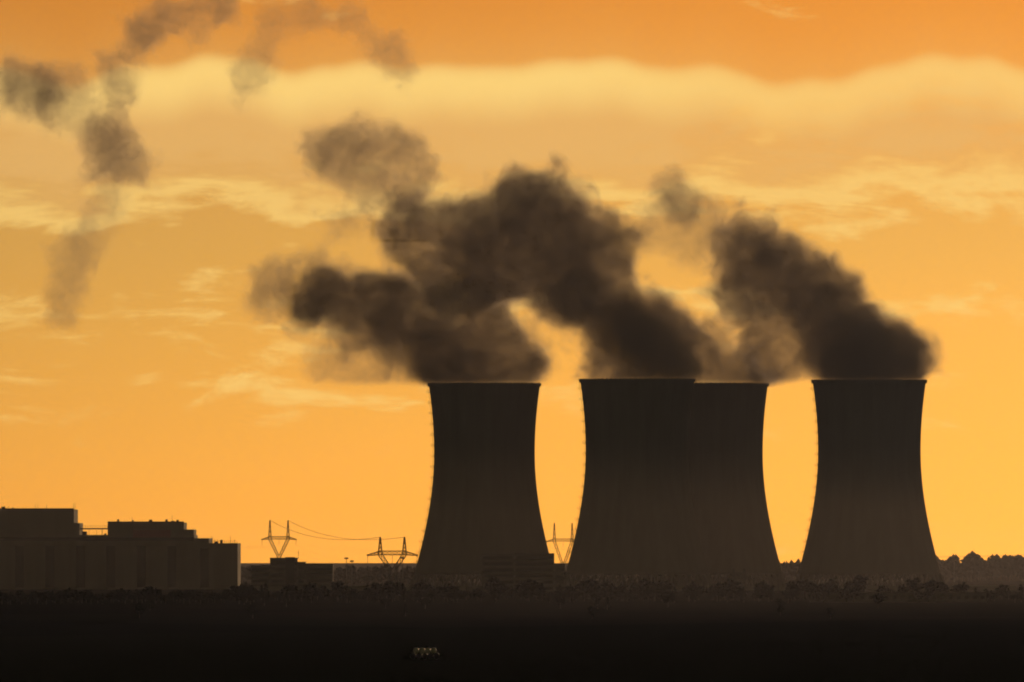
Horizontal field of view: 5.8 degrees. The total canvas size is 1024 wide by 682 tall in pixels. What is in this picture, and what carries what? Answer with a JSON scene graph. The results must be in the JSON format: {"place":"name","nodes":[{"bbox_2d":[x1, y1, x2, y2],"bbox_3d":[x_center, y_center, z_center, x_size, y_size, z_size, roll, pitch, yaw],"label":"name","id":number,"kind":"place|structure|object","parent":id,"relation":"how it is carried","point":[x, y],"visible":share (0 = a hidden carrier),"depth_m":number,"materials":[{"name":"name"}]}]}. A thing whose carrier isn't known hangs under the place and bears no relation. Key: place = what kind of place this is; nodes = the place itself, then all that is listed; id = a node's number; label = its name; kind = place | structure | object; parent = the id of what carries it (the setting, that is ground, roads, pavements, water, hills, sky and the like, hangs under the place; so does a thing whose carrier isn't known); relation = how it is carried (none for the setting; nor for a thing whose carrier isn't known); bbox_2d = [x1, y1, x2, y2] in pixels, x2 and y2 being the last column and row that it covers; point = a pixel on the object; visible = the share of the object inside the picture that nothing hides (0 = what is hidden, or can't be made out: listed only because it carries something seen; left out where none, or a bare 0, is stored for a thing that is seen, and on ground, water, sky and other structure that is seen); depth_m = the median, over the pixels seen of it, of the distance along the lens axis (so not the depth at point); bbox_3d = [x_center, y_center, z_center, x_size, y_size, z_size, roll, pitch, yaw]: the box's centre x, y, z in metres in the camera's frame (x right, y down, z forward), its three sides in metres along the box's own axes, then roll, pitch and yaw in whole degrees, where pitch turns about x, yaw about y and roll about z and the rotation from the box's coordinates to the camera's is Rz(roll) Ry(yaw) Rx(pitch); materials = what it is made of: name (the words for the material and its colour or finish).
{"place":"outdoors","nodes":[
{"label":"outdoors","id":0,"kind":"place"},
{"bbox_2d":[0,563,1023,681],"bbox_3d":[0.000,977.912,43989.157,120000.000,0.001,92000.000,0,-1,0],"label":"ground","id":1,"kind":"structure","parent":0,"point":[704,638],"depth_m":2187.66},
{"bbox_2d":[0,503,240,588],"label":"reactor building","id":2,"kind":"structure","parent":1,"relation":"on","point":[50,548],"depth_m":6098.58,"materials":[{"name":"grey concrete"}]},
{"bbox_2d":[261,520,296,557],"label":"pylon","id":3,"kind":"object","parent":1,"relation":"on","point":[272,537],"visible":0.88,"depth_m":7197.60,"materials":[{"name":"silver metal"}]},
{"bbox_2d":[251,557,333,585],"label":"building","id":4,"kind":"structure","parent":1,"relation":"on","point":[286,571],"depth_m":5898.37,"materials":[{"name":"grey concrete"}]},
{"bbox_2d":[344,557,348,585],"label":"floodlight mast","id":5,"kind":"object","parent":1,"relation":"on","point":[346,569],"visible":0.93,"depth_m":6398.12,"materials":[{"name":"silver metal"}]},
{"bbox_2d":[367,537,417,594],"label":"pylon","id":6,"kind":"object","parent":1,"relation":"on","point":[401,554],"visible":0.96,"depth_m":4997.83,"materials":[{"name":"silver metal"}]},
{"bbox_2d":[246,520,1008,589],"bbox_3d":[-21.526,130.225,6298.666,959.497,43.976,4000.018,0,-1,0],"label":"power lines","id":7,"kind":"object","parent":6,"relation":"attached to","point":[507,577],"visible":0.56,"depth_m":5631.64,"materials":[{"name":"black metal"}]},
{"bbox_2d":[410,648,438,658],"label":"silage bale stack","id":8,"kind":"object","parent":1,"relation":"on","point":[424,655],"visible":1,"depth_m":1758.61,"materials":[{"name":"white"}]},
{"bbox_2d":[409,382,548,588],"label":"cooling tower","id":9,"kind":"structure","parent":1,"relation":"on","point":[483,499],"depth_m":6109.22,"materials":[{"name":"concrete"}]},
{"bbox_2d":[0,575,1023,609],"bbox_3d":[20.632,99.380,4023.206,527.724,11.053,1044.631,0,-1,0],"label":"trees","id":10,"kind":"object","parent":1,"relation":"on","point":[527,589],"visible":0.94,"depth_m":4215.78,"materials":[{"name":"black plant"}]},
{"bbox_2d":[482,553,564,591],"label":"office block","id":11,"kind":"structure","parent":1,"relation":"on","point":[502,567],"depth_m":5598.54,"materials":[{"name":"grey"}]},
{"bbox_2d":[546,523,573,567],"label":"pylon","id":12,"kind":"object","parent":1,"relation":"on","point":[561,561],"visible":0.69,"depth_m":7997.39,"materials":[{"name":"silver metal"}]},
{"bbox_2d":[235,586,1015,589],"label":"perimeter wall","id":13,"kind":"structure","parent":1,"relation":"on","point":[705,587],"depth_m":5848.07,"materials":[{"name":"black concrete"}]},
{"bbox_2d":[241,552,1023,584],"bbox_3d":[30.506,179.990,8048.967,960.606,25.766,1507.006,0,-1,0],"label":"treeline","id":14,"kind":"object","parent":1,"relation":"on","point":[970,567],"visible":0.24,"depth_m":8302.70,"materials":[{"name":"black plant"}]},
{"bbox_2d":[565,378,712,585],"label":"cooling tower","id":15,"kind":"structure","parent":1,"relation":"on","point":[637,515],"depth_m":5971.02,"materials":[{"name":"concrete"}]},
{"bbox_2d":[642,382,786,585],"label":"cooling tower","id":16,"kind":"structure","parent":1,"relation":"on","point":[726,425],"depth_m":6107.80,"materials":[{"name":"concrete"}]},
{"bbox_2d":[794,379,945,586],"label":"cooling tower","id":17,"kind":"structure","parent":1,"relation":"on","point":[869,516],"depth_m":5998.98,"materials":[{"name":"concrete"}]},
{"bbox_2d":[810,592,986,601],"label":"long shed","id":18,"kind":"structure","parent":1,"relation":"on","point":[937,597],"depth_m":4198.65,"materials":[{"name":"grey"}]},
{"bbox_2d":[0,0,1023,562],"label":"sky","id":19,"kind":"structure","parent":0,"point":[243,243],"materials":[{"name":"orange"}]}
]}

